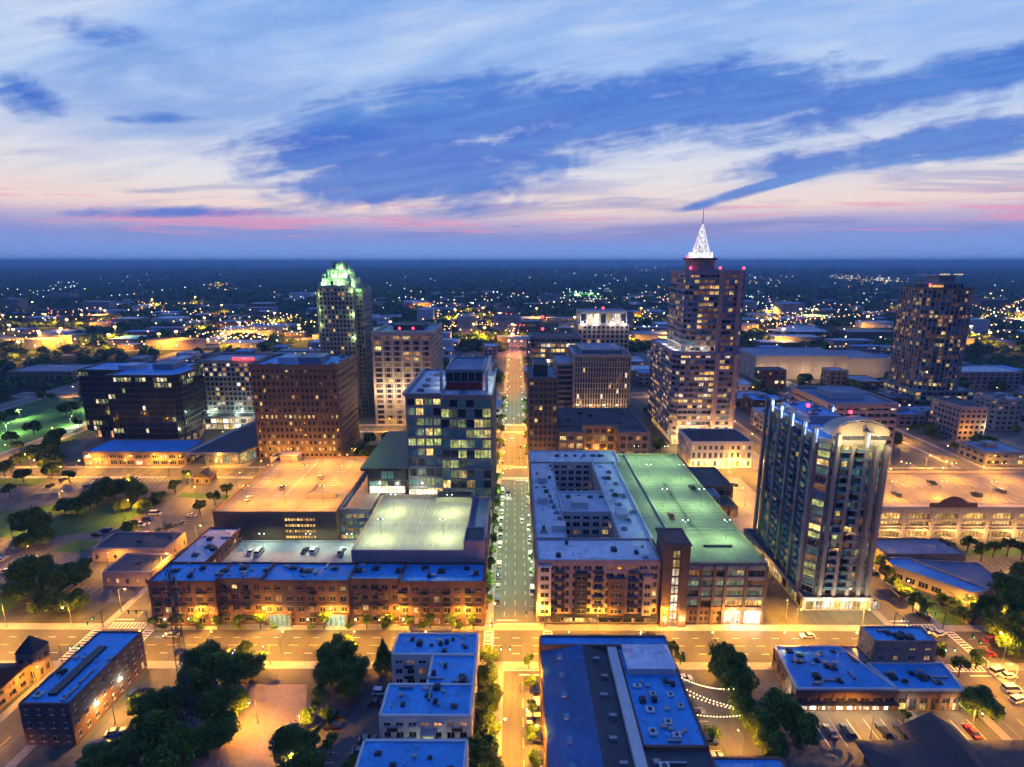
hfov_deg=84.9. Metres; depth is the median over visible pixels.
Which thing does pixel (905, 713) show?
tree
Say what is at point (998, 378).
window
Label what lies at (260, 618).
tree
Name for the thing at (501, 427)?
tree
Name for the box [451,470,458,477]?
window
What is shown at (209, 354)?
building
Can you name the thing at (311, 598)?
window
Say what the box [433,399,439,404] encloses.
window
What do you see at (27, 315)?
distant building
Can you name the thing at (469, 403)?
window
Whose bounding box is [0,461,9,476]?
tree
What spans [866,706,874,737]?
street lamp
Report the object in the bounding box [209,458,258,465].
plaza
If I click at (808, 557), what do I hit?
window
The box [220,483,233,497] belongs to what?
tree
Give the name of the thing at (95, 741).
parked car
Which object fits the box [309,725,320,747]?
tree
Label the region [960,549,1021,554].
grass verge
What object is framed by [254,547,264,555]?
parked car
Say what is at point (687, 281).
window
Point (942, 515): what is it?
window
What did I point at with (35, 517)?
tree
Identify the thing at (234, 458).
window
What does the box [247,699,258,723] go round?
street lamp
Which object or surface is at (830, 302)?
distant building
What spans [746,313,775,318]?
distant building
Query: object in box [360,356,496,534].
office tower
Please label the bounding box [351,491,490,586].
parking deck
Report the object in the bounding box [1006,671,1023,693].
paved yard
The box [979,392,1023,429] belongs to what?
building
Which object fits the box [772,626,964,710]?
shop row
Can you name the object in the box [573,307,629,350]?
lit top block
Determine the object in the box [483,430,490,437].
window
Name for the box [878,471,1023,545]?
arcaded deck
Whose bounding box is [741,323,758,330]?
distant building
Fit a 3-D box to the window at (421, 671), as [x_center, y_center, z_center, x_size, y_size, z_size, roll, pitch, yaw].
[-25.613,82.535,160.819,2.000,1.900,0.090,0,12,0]
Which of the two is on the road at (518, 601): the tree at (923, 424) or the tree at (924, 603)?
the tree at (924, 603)
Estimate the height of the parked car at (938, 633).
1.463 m
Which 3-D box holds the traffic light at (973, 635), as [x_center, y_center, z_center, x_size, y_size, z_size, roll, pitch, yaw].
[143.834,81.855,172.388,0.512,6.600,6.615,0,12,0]
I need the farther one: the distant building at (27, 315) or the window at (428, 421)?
the distant building at (27, 315)
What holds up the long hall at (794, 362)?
on the city ground at (778, 605)
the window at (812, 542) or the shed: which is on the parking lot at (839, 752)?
the shed
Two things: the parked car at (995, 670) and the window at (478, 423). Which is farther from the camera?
the window at (478, 423)
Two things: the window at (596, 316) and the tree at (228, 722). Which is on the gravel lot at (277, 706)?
the tree at (228, 722)
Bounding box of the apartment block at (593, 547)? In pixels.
[528,450,660,622]
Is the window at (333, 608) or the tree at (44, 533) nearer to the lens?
the window at (333, 608)
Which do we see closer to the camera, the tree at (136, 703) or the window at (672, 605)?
the tree at (136, 703)
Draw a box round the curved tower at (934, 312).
[879,274,975,404]
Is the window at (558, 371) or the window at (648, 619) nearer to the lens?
the window at (648, 619)
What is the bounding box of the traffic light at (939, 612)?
[926,612,945,628]
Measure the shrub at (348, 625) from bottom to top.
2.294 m
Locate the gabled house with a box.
[0,635,52,708]
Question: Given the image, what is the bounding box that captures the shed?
[712,756,786,766]
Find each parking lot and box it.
[0,479,48,510]
[0,479,249,601]
[67,669,182,766]
[307,670,391,766]
[679,670,1001,766]
[727,479,759,533]
[735,405,1023,466]
[751,453,763,467]
[874,546,1023,624]
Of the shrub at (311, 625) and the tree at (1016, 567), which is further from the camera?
the tree at (1016, 567)
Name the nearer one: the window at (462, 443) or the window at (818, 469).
the window at (818, 469)
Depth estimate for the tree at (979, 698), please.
148.56 m
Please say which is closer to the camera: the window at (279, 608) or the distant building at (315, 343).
the window at (279, 608)
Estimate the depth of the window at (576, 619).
189.93 m
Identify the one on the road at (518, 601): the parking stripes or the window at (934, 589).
the parking stripes
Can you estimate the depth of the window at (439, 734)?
139.36 m
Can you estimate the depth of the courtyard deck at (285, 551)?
216.10 m
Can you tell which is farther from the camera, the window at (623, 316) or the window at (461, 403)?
the window at (623, 316)
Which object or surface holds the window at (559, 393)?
in the ribbed tower at (593, 375)
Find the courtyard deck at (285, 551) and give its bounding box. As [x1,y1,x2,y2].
[222,540,355,561]
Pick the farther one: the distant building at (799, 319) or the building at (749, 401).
the distant building at (799, 319)
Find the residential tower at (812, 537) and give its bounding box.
[744,396,890,609]
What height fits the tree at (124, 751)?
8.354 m
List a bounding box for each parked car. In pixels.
[0,556,9,561]
[45,483,54,487]
[89,738,112,746]
[90,531,103,535]
[100,527,112,531]
[103,726,126,737]
[125,685,145,698]
[138,521,145,526]
[141,516,153,520]
[149,510,161,515]
[155,526,166,531]
[163,523,174,527]
[163,631,179,637]
[175,521,185,525]
[185,513,196,516]
[219,647,234,654]
[244,495,252,500]
[246,548,255,554]
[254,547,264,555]
[301,547,308,553]
[309,546,318,553]
[323,721,341,730]
[325,709,344,720]
[337,547,345,554]
[350,746,360,754]
[357,734,376,743]
[367,698,382,706]
[372,686,385,695]
[495,583,500,590]
[495,595,499,603]
[496,571,500,578]
[497,560,501,567]
[526,709,532,723]
[530,584,534,595]
[532,677,538,692]
[533,697,540,716]
[535,726,541,741]
[536,751,543,766]
[641,631,655,634]
[667,512,674,517]
[680,673,693,681]
[694,708,706,716]
[705,735,718,745]
[711,751,723,755]
[799,632,815,638]
[822,723,838,738]
[839,723,856,738]
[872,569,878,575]
[874,723,892,738]
[889,588,900,596]
[891,491,901,496]
[892,723,908,738]
[916,611,931,620]
[924,628,935,633]
[926,480,936,484]
[932,630,947,636]
[962,724,982,738]
[970,491,982,496]
[977,649,996,657]
[982,636,995,643]
[988,665,1006,675]
[994,488,1006,492]
[999,671,1018,678]
[1000,683,1023,693]
[1008,694,1023,704]
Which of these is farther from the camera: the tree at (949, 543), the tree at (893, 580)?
the tree at (949, 543)
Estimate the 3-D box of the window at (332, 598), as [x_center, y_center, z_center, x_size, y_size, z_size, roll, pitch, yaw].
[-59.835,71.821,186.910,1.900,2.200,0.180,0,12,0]
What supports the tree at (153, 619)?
on the city ground at (778, 605)
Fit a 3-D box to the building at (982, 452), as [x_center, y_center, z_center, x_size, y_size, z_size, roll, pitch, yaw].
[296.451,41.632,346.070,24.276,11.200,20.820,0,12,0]
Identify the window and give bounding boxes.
[79,365,206,437]
[152,535,485,623]
[202,364,242,409]
[206,455,213,462]
[208,597,213,602]
[214,455,221,462]
[222,455,229,462]
[231,455,237,462]
[233,594,238,599]
[234,605,239,610]
[239,452,247,462]
[248,450,255,459]
[252,370,340,456]
[255,594,260,599]
[256,605,261,610]
[265,596,270,601]
[266,606,271,611]
[276,596,281,601]
[277,606,282,611]
[287,596,292,601]
[287,606,292,611]
[298,596,302,601]
[298,606,303,611]
[299,617,304,622]
[308,596,313,601]
[310,617,315,622]
[319,265,367,411]
[319,596,324,601]
[320,606,325,611]
[330,596,335,601]
[330,606,335,611]
[341,596,345,601]
[341,606,346,611]
[362,594,367,599]
[363,605,368,610]
[369,418,442,495]
[378,415,384,423]
[384,732,390,736]
[396,669,401,673]
[397,732,402,736]
[403,597,407,602]
[403,607,407,612]
[407,399,413,404]
[407,408,414,414]
[407,669,413,673]
[409,732,415,736]
[413,597,418,602]
[413,607,418,612]
[416,399,422,404]
[416,408,422,414]
[417,418,423,424]
[419,669,425,673]
[423,597,428,602]
[424,607,428,612]
[425,399,431,404]
[425,408,431,414]
[425,418,431,424]
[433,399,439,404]
[434,408,440,414]
[434,418,440,424]
[434,597,439,602]
[434,607,439,612]
[434,618,439,623]
[435,732,441,737]
[441,400,448,406]
[441,409,448,416]
[442,420,448,427]
[442,430,449,437]
[442,440,449,447]
[442,450,449,457]
[443,460,449,467]
[443,470,450,477]
[443,480,450,487]
[444,597,449,602]
[447,373,452,380]
[448,732,454,737]
[449,400,456,406]
[450,409,456,416]
[450,420,457,427]
[450,430,457,437]
[450,440,457,447]
[451,450,457,457]
[451,460,458,467]
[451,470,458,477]
[451,480,458,487]
[454,373,459,380]
[455,597,459,602]
[455,607,460,612]
[458,400,465,406]
[458,409,465,416]
[458,420,465,427]
[458,430,465,437]
[458,440,465,447]
[459,450,465,457]
[459,460,466,467]
[459,470,466,477]
[459,480,466,487]
[460,732,466,737]
[461,373,466,380]
[465,597,470,602]
[466,400,473,406]
[466,409,473,416]
[466,420,473,427]
[466,607,470,612]
[467,430,473,437]
[467,440,473,447]
[467,450,474,457]
[467,460,474,467]
[467,470,474,477]
[467,480,474,487]
[468,373,474,380]
[474,400,481,406]
[474,409,481,416]
[475,420,481,427]
[475,430,482,437]
[475,440,482,447]
[475,450,482,457]
[475,460,482,467]
[475,470,482,477]
[475,480,482,487]
[476,373,481,380]
[476,490,482,495]
[476,597,480,602]
[476,607,480,612]
[483,400,489,406]
[483,409,490,416]
[483,420,490,427]
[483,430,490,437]
[483,440,490,447]
[483,450,490,457]
[483,460,490,467]
[483,470,490,477]
[484,480,490,487]
[484,490,490,495]
[540,584,548,588]
[540,593,548,596]
[540,601,547,605]
[540,609,547,613]
[541,568,548,571]
[541,576,548,580]
[551,618,559,621]
[553,357,629,407]
[554,466,650,613]
[557,370,572,373]
[558,366,572,368]
[558,376,571,378]
[558,381,571,384]
[558,386,571,389]
[558,392,571,394]
[558,397,571,400]
[558,402,571,405]
[561,599,567,603]
[563,618,571,621]
[568,443,573,447]
[575,618,583,621]
[577,593,584,596]
[577,601,584,605]
[578,576,585,580]
[578,584,584,588]
[581,314,585,322]
[586,436,591,440]
[587,314,592,322]
[587,618,595,621]
[594,314,598,322]
[599,618,607,621]
[601,314,605,322]
[606,573,612,577]
[608,314,612,322]
[611,593,621,597]
[611,601,620,605]
[611,609,620,613]
[611,618,619,621]
[612,585,621,588]
[614,314,618,322]
[621,314,625,322]
[623,618,631,621]
[635,618,643,621]
[647,618,655,621]
[648,274,744,441]
[668,620,676,625]
[669,612,675,618]
[670,595,676,601]
[670,603,676,610]
[671,586,677,593]
[672,568,678,575]
[672,577,678,584]
[673,551,679,557]
[673,560,679,566]
[687,600,696,604]
[688,581,698,585]
[688,591,697,595]
[689,570,698,575]
[701,591,710,595]
[701,600,709,604]
[702,581,711,585]
[703,570,712,575]
[714,591,721,595]
[714,600,720,605]
[715,581,722,585]
[716,571,723,575]
[725,600,741,605]
[726,591,742,595]
[727,581,742,585]
[728,571,743,575]
[744,411,868,605]
[745,601,760,605]
[746,591,761,595]
[747,581,762,585]
[748,571,763,575]
[802,577,813,584]
[802,584,812,592]
[803,569,814,577]
[804,562,815,569]
[805,554,816,562]
[805,601,813,608]
[806,546,816,554]
[807,539,817,546]
[808,531,819,538]
[809,523,820,530]
[810,515,821,522]
[811,507,822,514]
[812,499,823,506]
[813,491,824,498]
[814,483,825,490]
[815,475,826,482]
[815,601,823,608]
[816,466,827,474]
[817,458,828,465]
[818,450,829,457]
[819,442,830,449]
[824,601,832,608]
[834,601,842,608]
[841,461,847,466]
[842,542,848,547]
[843,534,849,539]
[843,601,851,608]
[844,445,851,449]
[844,526,850,531]
[845,518,851,523]
[846,510,852,515]
[847,502,854,507]
[848,494,855,499]
[849,486,856,491]
[851,478,857,482]
[852,469,858,474]
[852,601,860,608]
[853,461,859,466]
[854,445,862,449]
[854,453,861,458]
[862,601,870,608]
[871,601,879,608]
[877,655,882,660]
[878,531,896,536]
[880,283,972,390]
[880,513,899,523]
[893,655,898,660]
[894,573,902,580]
[899,698,905,702]
[899,703,905,708]
[904,531,923,536]
[905,577,914,584]
[906,513,926,523]
[908,655,914,660]
[909,698,916,702]
[909,703,915,709]
[918,581,927,588]
[919,703,925,709]
[920,698,927,702]
[924,655,929,660]
[930,703,935,709]
[931,586,941,592]
[931,698,938,702]
[932,531,951,540]
[934,513,954,523]
[941,703,945,709]
[942,698,949,702]
[945,590,954,596]
[958,531,978,541]
[962,513,982,523]
[986,531,1006,541]
[990,513,1010,523]
[996,374,1019,387]
[1015,531,1023,541]
[1018,514,1023,523]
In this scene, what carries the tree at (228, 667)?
on the gravel lot at (277, 706)
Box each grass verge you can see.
[0,478,50,485]
[0,499,155,537]
[0,596,23,614]
[53,540,98,553]
[177,492,230,499]
[882,573,962,624]
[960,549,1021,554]
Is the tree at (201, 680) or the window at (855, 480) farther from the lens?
the window at (855, 480)
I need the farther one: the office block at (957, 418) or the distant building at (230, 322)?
the distant building at (230, 322)
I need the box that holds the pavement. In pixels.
[0,351,1023,766]
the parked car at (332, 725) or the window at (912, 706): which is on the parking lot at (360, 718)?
the parked car at (332, 725)
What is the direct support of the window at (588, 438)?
in the brick hall
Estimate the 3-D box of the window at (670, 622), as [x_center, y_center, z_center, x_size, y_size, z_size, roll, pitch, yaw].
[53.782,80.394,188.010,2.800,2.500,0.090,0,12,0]
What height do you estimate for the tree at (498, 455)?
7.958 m
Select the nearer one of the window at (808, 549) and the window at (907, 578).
the window at (808, 549)
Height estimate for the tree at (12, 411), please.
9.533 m
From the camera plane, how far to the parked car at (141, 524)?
258.86 m
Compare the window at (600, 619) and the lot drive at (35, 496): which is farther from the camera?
the lot drive at (35, 496)
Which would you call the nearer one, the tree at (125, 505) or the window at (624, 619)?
the window at (624, 619)
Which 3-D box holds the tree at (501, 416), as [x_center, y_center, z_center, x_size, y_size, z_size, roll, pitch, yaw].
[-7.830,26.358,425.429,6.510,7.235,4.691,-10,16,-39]
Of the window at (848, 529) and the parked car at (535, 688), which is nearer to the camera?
the parked car at (535, 688)
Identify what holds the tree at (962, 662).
on the road at (518, 601)
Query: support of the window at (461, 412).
in the office tower at (446, 441)
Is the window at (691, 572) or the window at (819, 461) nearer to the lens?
the window at (691, 572)
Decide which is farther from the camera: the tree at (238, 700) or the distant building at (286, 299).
the distant building at (286, 299)
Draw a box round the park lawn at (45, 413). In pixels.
[0,398,96,464]
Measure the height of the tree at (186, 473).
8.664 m
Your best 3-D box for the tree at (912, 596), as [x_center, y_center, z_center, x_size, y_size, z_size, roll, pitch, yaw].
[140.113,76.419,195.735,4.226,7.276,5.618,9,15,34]
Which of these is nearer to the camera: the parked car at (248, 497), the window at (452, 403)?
the window at (452, 403)
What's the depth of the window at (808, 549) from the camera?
196.66 m
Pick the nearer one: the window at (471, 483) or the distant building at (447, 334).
the window at (471, 483)
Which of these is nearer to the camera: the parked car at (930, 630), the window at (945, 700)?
the window at (945, 700)
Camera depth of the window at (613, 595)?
186.78 m
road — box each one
[0,347,1023,766]
[0,352,1023,662]
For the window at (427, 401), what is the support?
in the office tower at (446, 441)
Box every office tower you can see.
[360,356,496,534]
[371,322,443,424]
[527,358,557,465]
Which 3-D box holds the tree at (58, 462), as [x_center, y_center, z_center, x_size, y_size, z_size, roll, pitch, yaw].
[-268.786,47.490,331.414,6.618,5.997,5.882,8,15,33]
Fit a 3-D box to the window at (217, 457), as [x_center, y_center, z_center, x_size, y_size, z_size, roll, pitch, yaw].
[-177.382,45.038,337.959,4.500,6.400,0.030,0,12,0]
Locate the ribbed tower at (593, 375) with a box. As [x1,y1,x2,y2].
[553,343,631,407]
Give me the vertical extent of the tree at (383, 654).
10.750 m
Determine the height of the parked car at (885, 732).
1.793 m
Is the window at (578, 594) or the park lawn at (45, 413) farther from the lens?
the park lawn at (45, 413)
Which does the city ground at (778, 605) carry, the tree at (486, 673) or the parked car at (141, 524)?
the tree at (486, 673)
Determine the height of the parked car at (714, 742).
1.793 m
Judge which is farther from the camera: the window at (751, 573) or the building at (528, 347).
the building at (528, 347)
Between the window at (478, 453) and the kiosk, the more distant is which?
the kiosk
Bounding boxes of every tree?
[0,393,11,401]
[0,411,7,421]
[0,431,19,441]
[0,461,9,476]
[0,483,15,497]
[0,554,58,584]
[0,576,36,601]
[1,460,15,472]
[4,408,21,418]
[5,505,52,531]
[8,452,24,464]
[9,456,16,464]
[10,441,23,449]
[11,533,35,549]
[12,468,31,481]
[21,420,42,434]
[22,444,40,461]
[26,525,55,545]
[26,585,68,614]
[31,562,78,590]
[35,389,46,397]
[37,458,50,467]
[40,442,58,454]
[40,464,60,478]
[41,434,61,444]
[42,452,51,457]
[43,427,66,437]
[46,393,56,399]
[49,453,65,461]
[51,497,69,512]
[52,458,63,466]
[55,404,72,416]
[56,588,91,613]
[61,470,75,482]
[62,496,91,514]
[63,401,78,414]
[68,557,93,585]
[72,418,83,426]
[75,741,116,766]
[78,488,101,509]
[88,480,114,503]
[88,727,143,766]
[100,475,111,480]
[104,479,123,498]
[111,498,131,511]
[115,476,136,496]
[119,520,138,531]
[124,481,148,499]
[124,688,156,715]
[128,707,180,755]
[132,496,151,511]
[139,739,197,766]
[145,685,186,716]
[146,615,158,628]
[149,491,165,502]
[153,720,198,757]
[167,479,181,492]
[167,612,181,623]
[172,665,213,707]
[179,638,227,680]
[181,470,191,484]
[187,613,201,628]
[190,716,225,757]
[192,499,205,515]
[194,682,230,720]
[206,490,220,504]
[208,708,241,749]
[210,615,221,628]
[210,651,256,688]
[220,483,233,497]
[222,684,250,715]
[230,614,246,628]
[235,639,252,656]
[238,651,266,679]
[251,612,266,628]
[268,720,312,766]
[285,740,326,766]
[300,705,315,728]
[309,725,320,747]
[311,690,326,709]
[312,684,323,692]
[313,657,342,686]
[315,631,358,664]
[316,611,331,628]
[317,705,333,722]
[321,732,337,753]
[336,675,361,700]
[341,653,370,679]
[341,754,357,766]
[348,442,364,455]
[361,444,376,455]
[361,614,371,628]
[363,432,375,441]
[371,638,391,673]
[379,613,394,628]
[404,615,414,629]
[424,613,434,629]
[443,612,457,629]
[466,732,500,766]
[468,613,476,629]
[474,688,499,715]
[474,711,501,737]
[474,753,504,766]
[477,661,497,687]
[479,645,498,661]
[484,682,503,700]
[485,594,492,609]
[486,572,494,590]
[488,556,495,571]
[489,545,496,555]
[490,532,496,544]
[493,510,498,517]
[493,518,498,531]
[494,498,500,506]
[495,486,501,499]
[496,438,503,447]
[496,452,503,464]
[497,424,504,430]
[498,413,505,422]
[523,653,533,668]
[524,675,536,692]
[525,724,539,742]
[526,699,537,711]
[528,748,541,766]
[652,438,665,451]
[668,641,679,654]
[674,651,685,664]
[703,724,721,745]
[706,639,747,678]
[715,664,760,697]
[728,691,756,720]
[741,705,779,735]
[752,727,787,759]
[759,686,805,728]
[782,709,822,746]
[874,553,889,571]
[879,563,894,580]
[885,576,901,587]
[893,432,903,449]
[893,584,910,601]
[899,708,912,722]
[907,590,920,611]
[908,423,920,431]
[915,598,931,613]
[919,401,928,405]
[919,421,931,432]
[925,423,940,431]
[926,429,940,439]
[934,641,946,661]
[935,591,948,602]
[939,539,957,546]
[945,595,964,610]
[949,442,959,449]
[949,606,971,620]
[949,655,971,676]
[956,684,1006,722]
[959,535,978,552]
[959,594,976,601]
[965,600,988,620]
[969,649,986,668]
[970,433,989,440]
[973,541,991,561]
[974,593,1002,608]
[979,604,1021,635]
[984,435,999,441]
[987,541,1002,556]
[988,570,1023,597]
[995,586,1023,612]
[995,628,1023,658]
[1000,537,1018,556]
[1008,559,1023,579]
[1011,609,1023,636]
[1012,425,1021,432]
[1014,541,1023,559]
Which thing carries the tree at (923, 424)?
on the parking lot at (906, 455)
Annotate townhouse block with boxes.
[355,739,468,766]
[378,633,479,741]
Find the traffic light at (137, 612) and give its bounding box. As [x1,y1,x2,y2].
[128,610,149,626]
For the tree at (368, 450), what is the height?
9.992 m
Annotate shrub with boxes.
[158,621,166,627]
[195,622,204,627]
[270,622,277,628]
[307,622,314,628]
[345,621,352,628]
[381,621,388,628]
[418,621,424,627]
[454,621,462,628]
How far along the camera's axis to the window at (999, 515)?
241.07 m
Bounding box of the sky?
[0,0,1023,262]
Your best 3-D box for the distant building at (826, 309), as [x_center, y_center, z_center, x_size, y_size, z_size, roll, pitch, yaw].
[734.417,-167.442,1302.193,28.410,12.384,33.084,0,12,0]
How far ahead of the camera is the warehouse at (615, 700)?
143.04 m
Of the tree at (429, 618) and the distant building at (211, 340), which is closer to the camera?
the tree at (429, 618)
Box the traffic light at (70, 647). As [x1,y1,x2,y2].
[59,645,79,663]
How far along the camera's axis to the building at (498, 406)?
436.12 m
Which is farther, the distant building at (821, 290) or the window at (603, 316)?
the distant building at (821, 290)
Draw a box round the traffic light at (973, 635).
[972,633,989,665]
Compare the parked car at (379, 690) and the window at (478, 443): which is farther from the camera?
the window at (478, 443)
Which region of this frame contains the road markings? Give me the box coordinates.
[0,354,1021,766]
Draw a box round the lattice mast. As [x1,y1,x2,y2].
[163,565,200,728]
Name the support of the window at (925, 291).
in the curved tower at (934, 312)
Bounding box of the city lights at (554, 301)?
[0,264,1023,326]
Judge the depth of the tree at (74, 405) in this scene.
447.47 m
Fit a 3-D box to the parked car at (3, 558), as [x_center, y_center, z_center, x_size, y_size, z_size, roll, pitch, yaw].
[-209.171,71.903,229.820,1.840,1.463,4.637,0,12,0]
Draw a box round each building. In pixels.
[0,298,28,309]
[6,315,46,317]
[6,327,37,334]
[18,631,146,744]
[24,316,67,321]
[24,337,65,348]
[34,309,67,314]
[37,329,85,336]
[50,293,79,298]
[53,333,86,342]
[82,301,116,310]
[83,314,111,320]
[89,321,120,326]
[95,309,126,314]
[107,335,151,344]
[111,317,150,322]
[116,302,129,307]
[117,342,145,349]
[122,330,157,334]
[127,355,153,361]
[132,304,154,310]
[145,338,205,349]
[146,326,190,332]
[148,311,185,315]
[151,316,189,323]
[158,313,178,316]
[166,355,197,361]
[176,351,199,357]
[184,320,209,325]
[190,313,216,316]
[194,305,213,309]
[202,351,237,358]
[205,336,227,343]
[215,304,245,309]
[215,319,251,327]
[218,315,252,319]
[218,326,245,330]
[219,339,266,347]
[223,329,275,335]
[235,349,256,352]
[245,307,278,310]
[246,324,289,333]
[249,302,278,306]
[256,310,278,313]
[271,352,294,353]
[272,345,291,351]
[277,323,297,328]
[278,348,316,353]
[282,298,305,302]
[285,331,308,335]
[289,292,314,297]
[306,307,316,313]
[308,338,319,348]
[313,333,318,338]
[372,301,382,305]
[373,316,389,321]
[375,321,393,326]
[383,314,401,318]
[403,300,426,305]
[404,302,431,307]
[417,308,434,321]
[427,307,455,310]
[443,331,451,337]
[443,338,453,348]
[443,348,454,353]
[445,303,464,306]
[448,319,481,327]
[453,338,459,346]
[458,316,476,334]
[461,313,476,315]
[478,302,489,307]
[483,343,497,357]
[493,307,514,313]
[493,315,519,329]
[496,399,501,418]
[497,335,528,342]
[508,337,526,346]
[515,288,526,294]
[520,320,540,326]
[521,316,540,320]
[524,303,545,307]
[524,366,526,378]
[527,337,528,357]
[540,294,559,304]
[546,317,573,320]
[558,326,572,331]
[559,322,573,325]
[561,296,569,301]
[567,300,585,303]
[593,299,606,303]
[616,296,640,300]
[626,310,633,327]
[629,301,640,304]
[631,331,666,340]
[631,358,645,364]
[631,365,649,377]
[632,310,640,315]
[634,369,649,384]
[635,326,666,330]
[638,292,654,294]
[646,310,666,315]
[651,322,666,325]
[677,428,752,467]
[687,467,737,516]
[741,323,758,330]
[742,317,770,325]
[742,393,786,414]
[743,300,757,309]
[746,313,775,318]
[750,407,769,434]
[753,339,799,346]
[754,367,786,388]
[755,345,781,346]
[764,329,830,339]
[765,334,821,341]
[766,300,791,304]
[773,302,805,316]
[774,317,807,324]
[776,327,827,330]
[780,325,820,328]
[783,394,790,400]
[791,386,898,464]
[801,315,836,322]
[810,300,838,305]
[813,287,835,294]
[818,308,837,312]
[820,367,847,385]
[824,338,874,348]
[836,329,894,339]
[846,344,880,353]
[847,375,879,389]
[849,285,862,290]
[849,306,863,311]
[853,712,1023,766]
[854,321,893,327]
[859,311,884,315]
[870,317,888,320]
[872,390,913,405]
[874,538,966,560]
[879,345,892,354]
[880,557,994,606]
[896,406,925,424]
[901,406,929,419]
[958,440,1023,464]
[960,366,1021,388]
[966,337,974,343]
[969,318,989,333]
[973,299,1011,310]
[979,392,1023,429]
[983,338,1016,348]
[1002,318,1023,325]
[1014,311,1023,317]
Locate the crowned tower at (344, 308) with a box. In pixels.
[316,262,374,414]
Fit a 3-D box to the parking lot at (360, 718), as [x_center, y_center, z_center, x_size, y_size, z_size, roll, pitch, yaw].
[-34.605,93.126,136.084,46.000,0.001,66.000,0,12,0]
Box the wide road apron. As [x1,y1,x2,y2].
[219,669,343,684]
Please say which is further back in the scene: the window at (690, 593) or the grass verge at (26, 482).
the grass verge at (26, 482)
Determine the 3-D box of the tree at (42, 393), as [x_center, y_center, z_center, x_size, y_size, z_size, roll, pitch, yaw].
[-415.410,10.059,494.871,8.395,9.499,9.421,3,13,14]
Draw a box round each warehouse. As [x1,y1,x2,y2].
[7,364,94,378]
[443,354,456,358]
[539,635,715,766]
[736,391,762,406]
[737,379,751,390]
[962,365,1023,378]
[1012,391,1023,404]
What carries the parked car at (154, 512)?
on the parking lot at (174, 509)
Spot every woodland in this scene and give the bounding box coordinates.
[0,265,1023,277]
[0,274,1023,304]
[0,298,1023,351]
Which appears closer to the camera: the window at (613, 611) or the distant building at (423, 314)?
the window at (613, 611)
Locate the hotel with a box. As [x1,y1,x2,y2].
[199,353,274,429]
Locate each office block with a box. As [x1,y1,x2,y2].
[78,360,207,438]
[250,353,359,461]
[529,316,580,364]
[928,397,988,440]
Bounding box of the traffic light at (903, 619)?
[894,613,908,625]
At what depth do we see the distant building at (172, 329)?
940.41 m
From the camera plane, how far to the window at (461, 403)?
236.81 m
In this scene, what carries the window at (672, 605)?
in the stair tower at (673, 547)
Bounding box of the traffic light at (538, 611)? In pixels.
[526,611,544,626]
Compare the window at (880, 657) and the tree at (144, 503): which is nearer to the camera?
the window at (880, 657)
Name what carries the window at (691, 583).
in the parking deck at (732, 569)
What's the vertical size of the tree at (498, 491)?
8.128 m
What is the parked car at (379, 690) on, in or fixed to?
on the parking lot at (360, 718)
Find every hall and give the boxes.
[82,439,206,465]
[557,408,649,452]
[739,347,890,378]
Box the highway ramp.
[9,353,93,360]
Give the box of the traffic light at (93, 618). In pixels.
[86,610,103,626]
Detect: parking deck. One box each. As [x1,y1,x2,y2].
[212,452,380,539]
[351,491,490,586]
[616,453,768,624]
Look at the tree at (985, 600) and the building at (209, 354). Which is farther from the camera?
the building at (209, 354)
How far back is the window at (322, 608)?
187.83 m
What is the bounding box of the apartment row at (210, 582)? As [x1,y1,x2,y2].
[147,527,485,625]
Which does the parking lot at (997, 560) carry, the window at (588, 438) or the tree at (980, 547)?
the tree at (980, 547)
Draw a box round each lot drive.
[11,492,162,504]
[21,478,193,601]
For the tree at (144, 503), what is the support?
on the lot drive at (170, 494)
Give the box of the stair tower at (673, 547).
[655,528,692,626]
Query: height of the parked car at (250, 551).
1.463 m
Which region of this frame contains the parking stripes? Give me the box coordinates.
[1,479,1012,750]
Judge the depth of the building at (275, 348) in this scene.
718.45 m
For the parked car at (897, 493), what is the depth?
250.38 m
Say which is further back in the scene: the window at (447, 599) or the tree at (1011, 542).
the tree at (1011, 542)
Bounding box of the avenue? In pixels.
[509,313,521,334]
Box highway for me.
[0,330,520,350]
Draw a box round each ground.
[0,263,1023,402]
[0,351,1023,766]
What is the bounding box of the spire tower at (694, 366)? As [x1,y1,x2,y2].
[647,210,745,443]
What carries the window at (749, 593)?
in the parking deck at (732, 569)
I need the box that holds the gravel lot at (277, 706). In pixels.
[186,684,306,766]
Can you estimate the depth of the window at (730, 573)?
186.46 m
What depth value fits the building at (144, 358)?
669.00 m
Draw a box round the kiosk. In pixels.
[193,467,217,483]
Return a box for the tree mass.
[0,343,1023,394]
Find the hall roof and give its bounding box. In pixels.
[184,420,258,464]
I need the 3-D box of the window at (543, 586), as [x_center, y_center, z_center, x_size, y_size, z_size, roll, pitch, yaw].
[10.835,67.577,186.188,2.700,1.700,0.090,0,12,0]
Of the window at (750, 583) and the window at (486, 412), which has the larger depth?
the window at (486, 412)
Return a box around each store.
[91,532,186,561]
[102,553,173,585]
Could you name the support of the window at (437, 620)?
in the apartment row at (210, 582)

